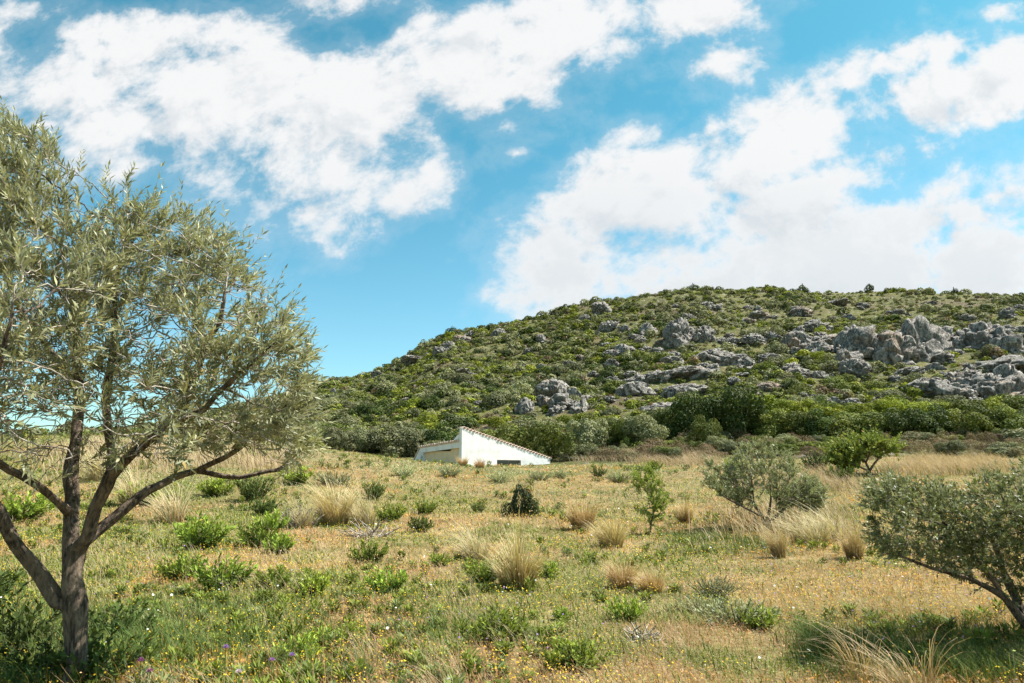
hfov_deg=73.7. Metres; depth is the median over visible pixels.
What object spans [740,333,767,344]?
rock
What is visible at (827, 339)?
rock
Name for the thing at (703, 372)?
rock
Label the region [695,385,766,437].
bush
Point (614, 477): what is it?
leafy plant
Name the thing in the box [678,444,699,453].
bush
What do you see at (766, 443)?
bush
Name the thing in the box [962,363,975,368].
rock
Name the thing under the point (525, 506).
evergreen shrub
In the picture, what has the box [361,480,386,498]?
leafy plant
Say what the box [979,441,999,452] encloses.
bush
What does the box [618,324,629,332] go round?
rock
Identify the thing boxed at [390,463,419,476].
leafy plant
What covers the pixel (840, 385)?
hill shrub
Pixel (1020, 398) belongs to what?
bush
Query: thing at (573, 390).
rock
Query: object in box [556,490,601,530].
grass tussock
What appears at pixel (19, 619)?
leafy plant
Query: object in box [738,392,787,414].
bush
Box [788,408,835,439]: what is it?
bush
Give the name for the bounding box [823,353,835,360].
hill shrub
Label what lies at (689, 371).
rock
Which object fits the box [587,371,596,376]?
rock
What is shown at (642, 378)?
rock
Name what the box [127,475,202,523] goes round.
grass tussock
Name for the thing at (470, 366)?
hill shrub
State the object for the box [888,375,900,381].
rock
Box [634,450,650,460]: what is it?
bush
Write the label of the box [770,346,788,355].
hill shrub
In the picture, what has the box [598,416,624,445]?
bush
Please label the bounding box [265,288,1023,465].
hill
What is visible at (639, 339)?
rock
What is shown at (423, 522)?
leafy plant
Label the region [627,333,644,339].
rock
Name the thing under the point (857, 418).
bush
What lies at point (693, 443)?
bush
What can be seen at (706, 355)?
rock
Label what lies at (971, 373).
rock
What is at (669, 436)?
hill shrub
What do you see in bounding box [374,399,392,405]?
hill shrub
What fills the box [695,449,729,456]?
bush
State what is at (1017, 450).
bush
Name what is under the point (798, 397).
hill shrub
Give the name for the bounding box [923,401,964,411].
bush
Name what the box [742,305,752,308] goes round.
rock
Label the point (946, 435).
bush
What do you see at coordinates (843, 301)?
rock
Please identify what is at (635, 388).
rock
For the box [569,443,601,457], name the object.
bush
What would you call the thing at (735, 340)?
rock
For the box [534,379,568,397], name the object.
rock
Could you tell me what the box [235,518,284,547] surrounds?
leafy plant
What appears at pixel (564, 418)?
hill shrub
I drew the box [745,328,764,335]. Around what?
hill shrub
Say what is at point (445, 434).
bush
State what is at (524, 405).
rock
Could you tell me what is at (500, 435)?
bush
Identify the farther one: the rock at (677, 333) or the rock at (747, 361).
the rock at (677, 333)
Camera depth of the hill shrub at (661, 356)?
131.69 m
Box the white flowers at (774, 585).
[0,505,990,662]
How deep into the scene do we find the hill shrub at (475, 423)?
95.86 m
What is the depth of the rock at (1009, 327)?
155.71 m
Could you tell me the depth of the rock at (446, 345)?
200.85 m
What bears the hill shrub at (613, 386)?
on the hill
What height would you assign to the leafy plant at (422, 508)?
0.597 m
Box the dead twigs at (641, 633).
[623,622,665,643]
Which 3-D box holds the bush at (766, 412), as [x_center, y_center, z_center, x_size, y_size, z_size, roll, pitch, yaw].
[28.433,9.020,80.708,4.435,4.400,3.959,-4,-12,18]
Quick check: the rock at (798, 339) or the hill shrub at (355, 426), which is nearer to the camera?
the hill shrub at (355, 426)
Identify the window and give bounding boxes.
[497,460,519,465]
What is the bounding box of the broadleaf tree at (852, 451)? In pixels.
[809,421,907,472]
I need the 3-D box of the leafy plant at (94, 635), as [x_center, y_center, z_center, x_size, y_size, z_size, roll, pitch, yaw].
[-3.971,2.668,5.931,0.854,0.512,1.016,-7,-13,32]
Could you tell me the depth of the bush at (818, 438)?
71.54 m
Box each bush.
[321,426,358,450]
[341,426,382,451]
[363,423,421,456]
[410,424,425,435]
[418,421,459,442]
[481,422,527,446]
[513,421,576,459]
[554,449,588,460]
[566,417,608,448]
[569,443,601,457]
[590,449,608,459]
[596,447,619,461]
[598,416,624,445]
[600,445,627,456]
[603,449,630,459]
[610,418,648,444]
[615,443,629,453]
[617,448,636,460]
[619,436,633,448]
[620,451,642,459]
[621,413,669,444]
[634,443,657,453]
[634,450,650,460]
[642,437,666,449]
[650,449,661,458]
[651,446,682,454]
[653,406,687,430]
[657,440,672,445]
[660,449,675,458]
[665,389,726,438]
[665,447,682,458]
[668,441,688,451]
[672,433,696,442]
[672,437,686,448]
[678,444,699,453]
[686,414,721,444]
[686,441,704,451]
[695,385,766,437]
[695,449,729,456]
[697,443,715,454]
[703,435,731,448]
[717,429,730,439]
[717,440,746,452]
[727,427,749,440]
[734,404,771,433]
[735,436,767,442]
[736,436,751,442]
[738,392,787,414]
[747,408,794,437]
[762,399,796,413]
[763,441,782,453]
[765,410,826,436]
[771,435,801,444]
[776,433,790,437]
[776,436,795,443]
[777,443,799,453]
[783,398,821,417]
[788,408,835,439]
[794,441,823,448]
[795,435,815,444]
[799,394,838,417]
[799,446,814,453]
[808,434,826,442]
[812,414,854,439]
[821,436,848,443]
[823,403,858,416]
[831,410,883,431]
[844,402,878,418]
[847,414,898,436]
[865,399,900,412]
[866,431,887,438]
[867,397,908,417]
[870,407,927,436]
[890,412,953,434]
[893,431,929,443]
[895,401,935,412]
[899,438,924,451]
[900,431,934,442]
[907,440,935,453]
[917,403,954,434]
[921,437,948,447]
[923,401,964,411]
[925,399,954,409]
[928,430,958,444]
[933,434,964,441]
[933,439,966,453]
[935,407,992,439]
[940,398,986,410]
[952,428,980,440]
[954,404,1008,435]
[961,439,982,447]
[963,441,981,450]
[964,432,979,443]
[964,447,980,455]
[972,395,1011,411]
[975,431,997,442]
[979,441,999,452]
[982,432,1006,441]
[983,428,1010,440]
[984,446,1023,455]
[985,441,1023,452]
[992,405,1023,428]
[995,393,1023,410]
[995,407,1023,437]
[999,397,1023,411]
[1007,446,1022,457]
[1011,408,1023,425]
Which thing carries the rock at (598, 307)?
on the hill
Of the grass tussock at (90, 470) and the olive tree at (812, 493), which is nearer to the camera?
the olive tree at (812, 493)
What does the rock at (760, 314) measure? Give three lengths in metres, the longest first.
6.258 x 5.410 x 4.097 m
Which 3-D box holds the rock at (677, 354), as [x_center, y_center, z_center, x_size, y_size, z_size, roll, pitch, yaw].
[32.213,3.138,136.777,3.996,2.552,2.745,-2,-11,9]
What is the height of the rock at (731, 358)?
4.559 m
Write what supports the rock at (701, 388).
on the hill
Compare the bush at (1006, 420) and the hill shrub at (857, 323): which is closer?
the bush at (1006, 420)
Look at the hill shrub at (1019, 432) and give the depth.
74.38 m
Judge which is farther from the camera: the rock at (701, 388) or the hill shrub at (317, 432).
the rock at (701, 388)
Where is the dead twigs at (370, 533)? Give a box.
[338,513,400,539]
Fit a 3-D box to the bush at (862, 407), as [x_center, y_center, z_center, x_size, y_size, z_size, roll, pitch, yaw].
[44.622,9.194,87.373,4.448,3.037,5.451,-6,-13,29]
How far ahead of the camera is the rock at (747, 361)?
128.97 m
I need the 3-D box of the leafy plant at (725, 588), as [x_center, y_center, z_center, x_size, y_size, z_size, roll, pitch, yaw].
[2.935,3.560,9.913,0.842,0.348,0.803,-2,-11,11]
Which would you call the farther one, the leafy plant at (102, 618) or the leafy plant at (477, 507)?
the leafy plant at (477, 507)
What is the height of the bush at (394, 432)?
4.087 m
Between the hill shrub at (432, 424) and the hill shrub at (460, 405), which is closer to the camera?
the hill shrub at (432, 424)
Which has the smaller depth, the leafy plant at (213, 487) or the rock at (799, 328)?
the leafy plant at (213, 487)
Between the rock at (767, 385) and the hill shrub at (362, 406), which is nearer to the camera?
the rock at (767, 385)
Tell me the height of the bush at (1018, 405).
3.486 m
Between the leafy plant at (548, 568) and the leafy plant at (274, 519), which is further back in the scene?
the leafy plant at (274, 519)
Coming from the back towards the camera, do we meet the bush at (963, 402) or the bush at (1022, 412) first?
the bush at (963, 402)
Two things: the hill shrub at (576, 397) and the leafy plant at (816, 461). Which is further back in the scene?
the hill shrub at (576, 397)
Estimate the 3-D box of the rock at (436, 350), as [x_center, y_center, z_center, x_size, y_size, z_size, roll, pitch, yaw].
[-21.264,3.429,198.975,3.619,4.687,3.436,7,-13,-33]
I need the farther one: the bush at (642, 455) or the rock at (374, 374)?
the rock at (374, 374)
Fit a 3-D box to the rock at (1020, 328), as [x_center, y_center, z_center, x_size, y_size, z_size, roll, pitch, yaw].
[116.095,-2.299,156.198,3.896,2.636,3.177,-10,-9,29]
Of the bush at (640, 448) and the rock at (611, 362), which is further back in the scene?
the rock at (611, 362)
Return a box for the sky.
[0,0,1023,432]
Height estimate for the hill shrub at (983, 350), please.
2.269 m
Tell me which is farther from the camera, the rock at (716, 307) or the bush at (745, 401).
the rock at (716, 307)
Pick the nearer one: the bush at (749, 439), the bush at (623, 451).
the bush at (623, 451)
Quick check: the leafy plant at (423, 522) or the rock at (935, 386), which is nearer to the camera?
the leafy plant at (423, 522)
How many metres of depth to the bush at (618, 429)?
77.28 m
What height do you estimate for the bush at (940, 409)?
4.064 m
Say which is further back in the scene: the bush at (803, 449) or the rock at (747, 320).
the rock at (747, 320)
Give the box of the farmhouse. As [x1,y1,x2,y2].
[413,426,551,465]
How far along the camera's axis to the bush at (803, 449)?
63.60 m
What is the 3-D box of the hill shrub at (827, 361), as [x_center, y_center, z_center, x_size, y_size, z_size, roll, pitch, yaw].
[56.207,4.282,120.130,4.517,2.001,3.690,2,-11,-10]
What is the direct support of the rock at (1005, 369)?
on the hill
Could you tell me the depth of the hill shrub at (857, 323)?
151.19 m
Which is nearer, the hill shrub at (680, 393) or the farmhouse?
the farmhouse
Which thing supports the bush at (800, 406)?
on the hill
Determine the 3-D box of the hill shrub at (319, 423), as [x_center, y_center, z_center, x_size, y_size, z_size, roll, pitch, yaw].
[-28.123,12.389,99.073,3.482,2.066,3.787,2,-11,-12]
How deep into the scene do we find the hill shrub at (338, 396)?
153.75 m
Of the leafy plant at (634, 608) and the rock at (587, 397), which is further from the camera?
the rock at (587, 397)
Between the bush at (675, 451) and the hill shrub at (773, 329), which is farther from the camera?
the hill shrub at (773, 329)
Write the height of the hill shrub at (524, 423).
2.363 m
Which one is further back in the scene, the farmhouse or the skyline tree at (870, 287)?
the skyline tree at (870, 287)
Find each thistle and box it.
[138,657,143,682]
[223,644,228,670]
[235,668,241,681]
[269,657,274,680]
[289,652,294,669]
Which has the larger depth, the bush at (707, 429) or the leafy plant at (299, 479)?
the bush at (707, 429)
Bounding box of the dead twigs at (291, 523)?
[279,506,324,528]
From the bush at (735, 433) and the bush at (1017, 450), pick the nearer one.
the bush at (1017, 450)
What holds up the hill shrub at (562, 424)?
on the hill
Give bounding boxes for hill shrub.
[295,423,322,436]
[310,422,326,427]
[322,397,341,405]
[323,422,340,427]
[330,414,350,423]
[331,394,347,399]
[334,399,353,407]
[336,416,361,426]
[341,409,356,414]
[343,387,361,394]
[346,424,368,434]
[347,389,367,397]
[349,401,361,408]
[356,402,377,413]
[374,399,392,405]
[375,380,396,392]
[379,389,394,397]
[398,439,428,456]
[400,400,418,407]
[404,407,420,416]
[406,397,421,407]
[406,428,450,450]
[408,422,418,430]
[414,411,440,423]
[415,440,445,454]
[418,395,439,405]
[418,421,443,429]
[421,390,442,398]
[437,412,457,424]
[437,412,464,422]
[445,415,467,425]
[446,386,468,393]
[447,395,462,405]
[448,364,465,372]
[448,372,474,383]
[450,416,479,427]
[451,402,473,410]
[453,364,476,369]
[468,382,485,389]
[483,393,505,406]
[486,416,505,427]
[489,389,506,397]
[499,388,519,400]
[500,380,536,394]
[510,417,545,431]
[516,414,535,427]
[519,376,535,382]
[541,421,566,428]
[556,366,572,375]
[557,377,573,384]
[557,415,579,426]
[565,362,583,370]
[565,371,587,381]
[568,394,581,400]
[572,411,598,421]
[586,376,608,385]
[598,370,614,377]
[599,354,613,362]
[600,384,615,392]
[601,407,621,415]
[602,380,620,393]
[602,417,620,424]
[606,380,626,393]
[628,440,645,449]
[641,351,670,362]
[649,407,692,422]
[650,352,673,362]
[659,430,673,439]
[675,392,694,398]
[704,384,722,393]
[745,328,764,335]
[752,361,774,371]
[761,325,784,336]
[762,355,787,366]
[765,342,789,354]
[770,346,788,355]
[770,370,787,379]
[776,373,795,379]
[777,388,803,396]
[780,378,799,389]
[780,378,804,388]
[787,423,831,436]
[788,383,812,392]
[788,394,814,402]
[808,350,828,359]
[817,359,839,368]
[822,375,847,383]
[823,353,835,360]
[830,380,854,390]
[831,327,844,333]
[836,373,857,382]
[843,321,869,328]
[862,380,886,388]
[866,389,881,397]
[871,395,903,403]
[876,390,899,400]
[887,389,908,398]
[894,420,912,435]
[895,372,927,385]
[902,386,924,396]
[915,398,931,402]
[931,394,967,402]
[936,399,980,410]
[981,344,1000,355]
[986,427,1023,442]
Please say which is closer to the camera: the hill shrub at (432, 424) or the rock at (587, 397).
the hill shrub at (432, 424)
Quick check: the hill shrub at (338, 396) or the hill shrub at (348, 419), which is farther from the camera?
the hill shrub at (338, 396)
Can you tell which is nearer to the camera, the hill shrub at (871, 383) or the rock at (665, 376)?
the hill shrub at (871, 383)
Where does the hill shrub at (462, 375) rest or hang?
on the hill
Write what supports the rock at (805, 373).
on the hill
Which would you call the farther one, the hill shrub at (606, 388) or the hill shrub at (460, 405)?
the hill shrub at (606, 388)
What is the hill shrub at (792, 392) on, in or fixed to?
on the hill
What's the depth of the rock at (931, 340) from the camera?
128.63 m
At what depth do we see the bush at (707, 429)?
73.82 m
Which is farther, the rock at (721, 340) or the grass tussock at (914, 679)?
the rock at (721, 340)
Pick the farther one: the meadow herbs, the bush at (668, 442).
the bush at (668, 442)
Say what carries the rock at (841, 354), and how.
on the hill
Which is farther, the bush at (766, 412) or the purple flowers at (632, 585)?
the bush at (766, 412)
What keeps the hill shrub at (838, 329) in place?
on the hill
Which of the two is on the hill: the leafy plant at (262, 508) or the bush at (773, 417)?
the bush at (773, 417)
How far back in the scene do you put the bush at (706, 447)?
64.37 m
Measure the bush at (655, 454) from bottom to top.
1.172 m
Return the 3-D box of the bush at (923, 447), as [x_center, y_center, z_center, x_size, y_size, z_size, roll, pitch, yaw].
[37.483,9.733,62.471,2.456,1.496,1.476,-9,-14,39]
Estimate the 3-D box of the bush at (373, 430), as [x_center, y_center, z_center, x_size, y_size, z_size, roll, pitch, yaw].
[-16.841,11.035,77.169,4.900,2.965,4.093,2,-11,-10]
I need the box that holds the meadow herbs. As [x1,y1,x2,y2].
[0,429,1023,682]
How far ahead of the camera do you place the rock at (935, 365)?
118.21 m
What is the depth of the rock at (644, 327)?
165.50 m
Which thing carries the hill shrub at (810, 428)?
on the hill
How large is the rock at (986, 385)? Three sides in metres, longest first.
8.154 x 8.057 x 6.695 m
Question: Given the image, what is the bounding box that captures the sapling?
[625,457,674,531]
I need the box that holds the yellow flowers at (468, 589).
[0,447,1023,682]
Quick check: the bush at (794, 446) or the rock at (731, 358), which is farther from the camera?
the rock at (731, 358)
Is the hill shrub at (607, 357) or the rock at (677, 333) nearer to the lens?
the hill shrub at (607, 357)
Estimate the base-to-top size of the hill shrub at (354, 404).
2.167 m
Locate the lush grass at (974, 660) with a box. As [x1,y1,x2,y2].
[0,520,1023,682]
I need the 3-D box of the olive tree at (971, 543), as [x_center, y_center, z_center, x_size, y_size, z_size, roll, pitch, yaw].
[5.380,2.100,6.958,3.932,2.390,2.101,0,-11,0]
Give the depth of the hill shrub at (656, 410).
88.18 m
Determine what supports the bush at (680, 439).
on the hill
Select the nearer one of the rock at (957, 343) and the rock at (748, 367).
the rock at (748, 367)
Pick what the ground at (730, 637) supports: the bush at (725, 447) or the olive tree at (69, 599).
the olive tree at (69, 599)
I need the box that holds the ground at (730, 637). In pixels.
[0,435,1023,682]
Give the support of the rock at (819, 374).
on the hill
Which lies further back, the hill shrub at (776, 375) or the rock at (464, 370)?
the rock at (464, 370)
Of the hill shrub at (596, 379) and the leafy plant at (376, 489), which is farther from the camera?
the hill shrub at (596, 379)
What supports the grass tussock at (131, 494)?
on the ground at (730, 637)
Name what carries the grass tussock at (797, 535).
on the ground at (730, 637)
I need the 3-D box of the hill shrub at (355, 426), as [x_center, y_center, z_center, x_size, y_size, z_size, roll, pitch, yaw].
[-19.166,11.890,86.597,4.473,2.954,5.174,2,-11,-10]
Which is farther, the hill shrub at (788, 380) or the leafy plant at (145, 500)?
the hill shrub at (788, 380)
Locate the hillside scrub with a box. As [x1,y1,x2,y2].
[0,284,1023,454]
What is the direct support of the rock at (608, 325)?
on the hill
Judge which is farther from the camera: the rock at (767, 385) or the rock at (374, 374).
the rock at (374, 374)
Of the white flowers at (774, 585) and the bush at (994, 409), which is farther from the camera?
the bush at (994, 409)
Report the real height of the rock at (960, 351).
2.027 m
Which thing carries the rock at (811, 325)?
on the hill
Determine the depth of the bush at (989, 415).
77.42 m
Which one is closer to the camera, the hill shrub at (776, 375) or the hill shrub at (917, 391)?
the hill shrub at (917, 391)
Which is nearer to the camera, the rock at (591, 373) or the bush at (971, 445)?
the bush at (971, 445)
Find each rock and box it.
[369,370,384,377]
[401,355,421,366]
[432,346,443,356]
[442,341,454,350]
[453,335,470,343]
[456,368,477,373]
[464,330,475,335]
[473,400,482,405]
[490,328,505,336]
[514,397,533,413]
[523,348,532,353]
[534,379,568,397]
[536,334,545,342]
[536,395,549,406]
[546,393,576,410]
[546,404,565,415]
[567,387,580,397]
[568,398,589,412]
[575,354,583,360]
[579,314,590,320]
[581,395,591,402]
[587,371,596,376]
[591,301,611,315]
[598,320,619,331]
[602,349,617,356]
[602,358,619,367]
[605,396,616,402]
[607,376,619,380]
[613,344,635,354]
[615,381,655,396]
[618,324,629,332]
[622,371,639,378]
[623,377,637,381]
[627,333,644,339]
[632,337,646,342]
[633,370,675,382]
[637,374,646,381]
[638,322,657,335]
[641,402,670,410]
[650,347,663,353]
[659,356,685,366]
[659,383,707,397]
[662,317,692,347]
[667,384,697,397]
[668,351,681,356]
[672,365,705,379]
[682,313,696,318]
[690,348,728,361]
[691,368,714,378]
[692,325,715,341]
[696,363,712,368]
[701,301,712,306]
[709,303,724,311]
[709,363,719,370]
[710,352,747,365]
[715,337,730,344]
[724,333,734,337]
[726,337,742,343]
[727,376,741,384]
[732,371,748,376]
[737,365,752,369]
[740,318,756,322]
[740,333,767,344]
[741,357,754,366]
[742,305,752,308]
[747,310,769,319]
[753,306,762,310]
[755,353,781,363]
[756,381,781,391]
[761,331,782,339]
[770,315,778,318]
[780,331,810,349]
[781,362,799,370]
[784,367,809,377]
[787,326,805,332]
[787,347,799,355]
[789,306,813,313]
[789,307,811,316]
[799,392,809,398]
[801,319,833,331]
[802,341,836,355]
[810,334,835,344]
[810,371,828,378]
[811,394,835,403]
[813,332,829,335]
[828,298,850,305]
[830,396,841,402]
[832,324,876,359]
[834,348,864,361]
[835,342,847,353]
[837,358,872,376]
[841,314,856,319]
[841,398,861,404]
[854,302,870,307]
[865,394,886,402]
[871,330,920,364]
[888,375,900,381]
[891,309,905,314]
[893,366,924,375]
[894,315,952,361]
[906,377,969,397]
[923,362,946,369]
[926,300,937,304]
[931,352,955,363]
[941,326,966,349]
[947,367,970,382]
[950,349,965,354]
[952,321,1014,351]
[955,314,977,320]
[956,373,1016,397]
[960,387,978,398]
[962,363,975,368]
[966,369,981,378]
[970,355,1023,371]
[988,332,1023,354]
[993,363,1023,392]
[998,307,1017,317]
[1004,324,1016,329]
[1005,390,1023,403]
[1013,304,1023,309]
[1016,325,1023,331]
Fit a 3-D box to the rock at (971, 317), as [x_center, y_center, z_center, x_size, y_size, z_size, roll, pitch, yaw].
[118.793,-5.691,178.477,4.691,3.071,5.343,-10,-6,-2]
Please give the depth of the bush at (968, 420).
76.63 m
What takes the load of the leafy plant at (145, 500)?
on the ground at (730, 637)
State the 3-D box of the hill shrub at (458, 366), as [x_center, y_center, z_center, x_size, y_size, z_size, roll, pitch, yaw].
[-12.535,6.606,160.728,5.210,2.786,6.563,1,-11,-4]
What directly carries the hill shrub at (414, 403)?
on the hill
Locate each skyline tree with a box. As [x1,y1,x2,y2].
[658,289,668,294]
[687,283,699,289]
[796,283,810,292]
[864,283,873,291]
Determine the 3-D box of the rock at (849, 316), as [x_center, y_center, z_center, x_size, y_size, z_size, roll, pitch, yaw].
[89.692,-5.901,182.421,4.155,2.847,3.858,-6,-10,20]
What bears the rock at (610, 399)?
on the hill
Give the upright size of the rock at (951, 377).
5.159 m
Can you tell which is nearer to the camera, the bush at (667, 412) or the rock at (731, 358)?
the bush at (667, 412)
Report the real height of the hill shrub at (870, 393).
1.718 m
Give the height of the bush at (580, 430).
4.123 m
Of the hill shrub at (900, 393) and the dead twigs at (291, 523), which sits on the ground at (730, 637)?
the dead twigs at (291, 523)
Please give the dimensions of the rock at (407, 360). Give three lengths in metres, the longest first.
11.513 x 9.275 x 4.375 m
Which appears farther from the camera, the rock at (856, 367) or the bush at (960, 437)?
the rock at (856, 367)
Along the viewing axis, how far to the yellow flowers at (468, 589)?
9.48 m
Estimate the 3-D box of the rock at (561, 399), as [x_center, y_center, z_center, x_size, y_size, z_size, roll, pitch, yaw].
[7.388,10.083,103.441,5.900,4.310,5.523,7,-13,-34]
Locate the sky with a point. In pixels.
(422, 169)
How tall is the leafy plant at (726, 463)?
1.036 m
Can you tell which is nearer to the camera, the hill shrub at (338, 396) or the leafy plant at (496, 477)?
the leafy plant at (496, 477)
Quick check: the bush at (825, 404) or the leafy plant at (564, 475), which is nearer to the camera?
the leafy plant at (564, 475)
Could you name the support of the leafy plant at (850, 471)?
on the ground at (730, 637)
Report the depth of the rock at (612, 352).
149.83 m
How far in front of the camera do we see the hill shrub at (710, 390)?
106.59 m
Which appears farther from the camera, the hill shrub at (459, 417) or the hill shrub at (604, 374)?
the hill shrub at (604, 374)
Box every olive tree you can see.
[0,96,342,682]
[695,431,835,527]
[853,455,1023,629]
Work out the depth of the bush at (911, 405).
85.63 m
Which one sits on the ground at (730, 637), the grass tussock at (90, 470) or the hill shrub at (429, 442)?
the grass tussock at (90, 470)
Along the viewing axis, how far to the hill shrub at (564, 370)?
132.51 m
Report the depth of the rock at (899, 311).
189.42 m
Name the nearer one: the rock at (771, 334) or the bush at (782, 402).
the bush at (782, 402)
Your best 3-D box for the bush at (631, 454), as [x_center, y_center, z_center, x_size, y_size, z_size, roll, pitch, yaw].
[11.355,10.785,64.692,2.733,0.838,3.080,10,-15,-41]
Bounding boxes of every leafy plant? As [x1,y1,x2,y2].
[0,567,32,603]
[0,592,62,648]
[0,620,106,675]
[3,490,59,520]
[44,624,159,682]
[62,599,164,637]
[114,479,160,505]
[152,551,206,580]
[173,511,236,548]
[187,552,257,590]
[195,477,236,496]
[234,475,277,500]
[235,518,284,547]
[248,495,280,514]
[251,508,290,529]
[255,564,295,588]
[261,531,297,553]
[273,631,324,661]
[281,465,314,483]
[288,571,331,596]
[297,620,343,646]
[313,469,354,485]
[335,618,366,639]
[346,539,388,563]
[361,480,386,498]
[363,565,409,592]
[373,502,407,521]
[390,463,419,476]
[407,514,435,532]
[414,499,439,513]
[429,552,452,566]
[434,464,464,475]
[460,557,501,583]
[468,606,527,644]
[469,501,485,511]
[485,469,516,481]
[526,470,553,479]
[538,560,560,576]
[548,468,571,477]
[551,607,574,620]
[551,635,614,673]
[589,466,606,476]
[601,594,647,620]
[604,470,632,481]
[647,459,662,468]
[676,592,722,613]
[687,575,743,597]
[693,593,782,625]
[723,457,747,467]
[737,604,781,631]
[796,451,827,469]
[824,462,854,481]
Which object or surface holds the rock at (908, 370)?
on the hill
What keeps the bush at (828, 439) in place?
on the hill
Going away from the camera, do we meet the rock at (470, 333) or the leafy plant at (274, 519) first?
the leafy plant at (274, 519)
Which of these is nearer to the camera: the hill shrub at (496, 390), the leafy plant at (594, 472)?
the leafy plant at (594, 472)
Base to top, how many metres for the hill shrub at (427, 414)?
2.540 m
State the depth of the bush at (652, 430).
76.14 m
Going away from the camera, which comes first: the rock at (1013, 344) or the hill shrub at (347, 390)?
the rock at (1013, 344)
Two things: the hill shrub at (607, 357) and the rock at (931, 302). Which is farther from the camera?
the rock at (931, 302)
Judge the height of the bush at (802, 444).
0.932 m
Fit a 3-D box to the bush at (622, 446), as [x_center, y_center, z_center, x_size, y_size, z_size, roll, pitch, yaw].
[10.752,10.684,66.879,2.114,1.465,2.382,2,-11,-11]
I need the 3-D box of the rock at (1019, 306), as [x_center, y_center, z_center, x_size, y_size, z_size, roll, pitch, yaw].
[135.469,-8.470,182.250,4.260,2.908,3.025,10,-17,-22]
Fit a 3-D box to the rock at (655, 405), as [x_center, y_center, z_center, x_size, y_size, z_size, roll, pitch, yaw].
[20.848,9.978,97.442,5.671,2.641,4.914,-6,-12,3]
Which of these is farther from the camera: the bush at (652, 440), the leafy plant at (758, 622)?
the bush at (652, 440)
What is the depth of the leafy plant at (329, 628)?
6.85 m
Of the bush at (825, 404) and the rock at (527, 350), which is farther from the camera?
the rock at (527, 350)
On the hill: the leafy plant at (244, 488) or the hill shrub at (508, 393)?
the hill shrub at (508, 393)
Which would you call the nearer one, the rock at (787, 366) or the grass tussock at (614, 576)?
the grass tussock at (614, 576)
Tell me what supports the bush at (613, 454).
on the hill
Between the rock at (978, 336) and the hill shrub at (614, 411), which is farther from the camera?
the rock at (978, 336)
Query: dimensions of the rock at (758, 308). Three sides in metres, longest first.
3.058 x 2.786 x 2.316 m
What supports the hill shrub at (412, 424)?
on the hill
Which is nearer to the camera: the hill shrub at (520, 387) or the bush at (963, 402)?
the bush at (963, 402)
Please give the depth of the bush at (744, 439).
68.32 m
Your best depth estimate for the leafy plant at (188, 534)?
15.11 m
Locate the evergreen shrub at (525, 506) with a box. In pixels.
[499,482,539,516]
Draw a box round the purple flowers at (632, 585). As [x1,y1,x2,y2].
[92,539,1006,678]
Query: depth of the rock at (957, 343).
135.36 m
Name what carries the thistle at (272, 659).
on the ground at (730, 637)
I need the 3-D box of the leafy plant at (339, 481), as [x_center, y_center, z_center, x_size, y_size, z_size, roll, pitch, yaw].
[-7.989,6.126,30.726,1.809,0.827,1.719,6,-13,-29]
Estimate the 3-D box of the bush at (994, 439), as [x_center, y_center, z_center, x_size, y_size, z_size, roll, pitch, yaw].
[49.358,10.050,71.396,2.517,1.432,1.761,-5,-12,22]
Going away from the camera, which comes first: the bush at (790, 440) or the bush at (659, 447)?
the bush at (659, 447)
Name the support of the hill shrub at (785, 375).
on the hill
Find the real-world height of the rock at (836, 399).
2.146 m
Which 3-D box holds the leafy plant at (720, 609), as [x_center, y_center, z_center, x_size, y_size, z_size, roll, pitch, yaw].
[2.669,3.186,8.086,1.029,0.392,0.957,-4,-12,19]
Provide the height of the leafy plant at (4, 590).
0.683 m
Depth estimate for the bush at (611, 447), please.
66.33 m
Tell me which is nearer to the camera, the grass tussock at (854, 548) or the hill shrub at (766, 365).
the grass tussock at (854, 548)
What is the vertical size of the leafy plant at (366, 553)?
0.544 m
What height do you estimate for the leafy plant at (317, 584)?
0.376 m
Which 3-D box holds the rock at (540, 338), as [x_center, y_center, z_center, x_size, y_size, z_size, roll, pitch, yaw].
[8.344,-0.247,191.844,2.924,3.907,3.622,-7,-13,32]
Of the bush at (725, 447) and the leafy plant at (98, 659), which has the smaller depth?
the leafy plant at (98, 659)
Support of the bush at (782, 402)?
on the hill
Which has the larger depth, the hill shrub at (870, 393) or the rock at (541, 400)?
the rock at (541, 400)
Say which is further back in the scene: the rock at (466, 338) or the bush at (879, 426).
the rock at (466, 338)
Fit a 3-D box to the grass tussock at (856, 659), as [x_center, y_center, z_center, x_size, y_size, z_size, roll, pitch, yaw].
[2.681,2.567,5.881,1.476,0.637,0.840,6,-12,-28]
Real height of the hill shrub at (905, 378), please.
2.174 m
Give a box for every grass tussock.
[79,435,123,480]
[86,459,164,505]
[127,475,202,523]
[282,494,320,528]
[288,474,376,525]
[321,472,392,526]
[429,505,492,560]
[454,454,468,465]
[473,458,487,467]
[474,504,563,590]
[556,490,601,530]
[582,507,636,547]
[595,554,647,588]
[624,564,672,592]
[672,490,697,522]
[746,497,837,545]
[757,518,792,558]
[773,615,884,678]
[786,497,860,540]
[805,616,984,682]
[830,513,868,559]
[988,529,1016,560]
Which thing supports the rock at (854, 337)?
on the hill
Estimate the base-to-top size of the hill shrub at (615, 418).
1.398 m

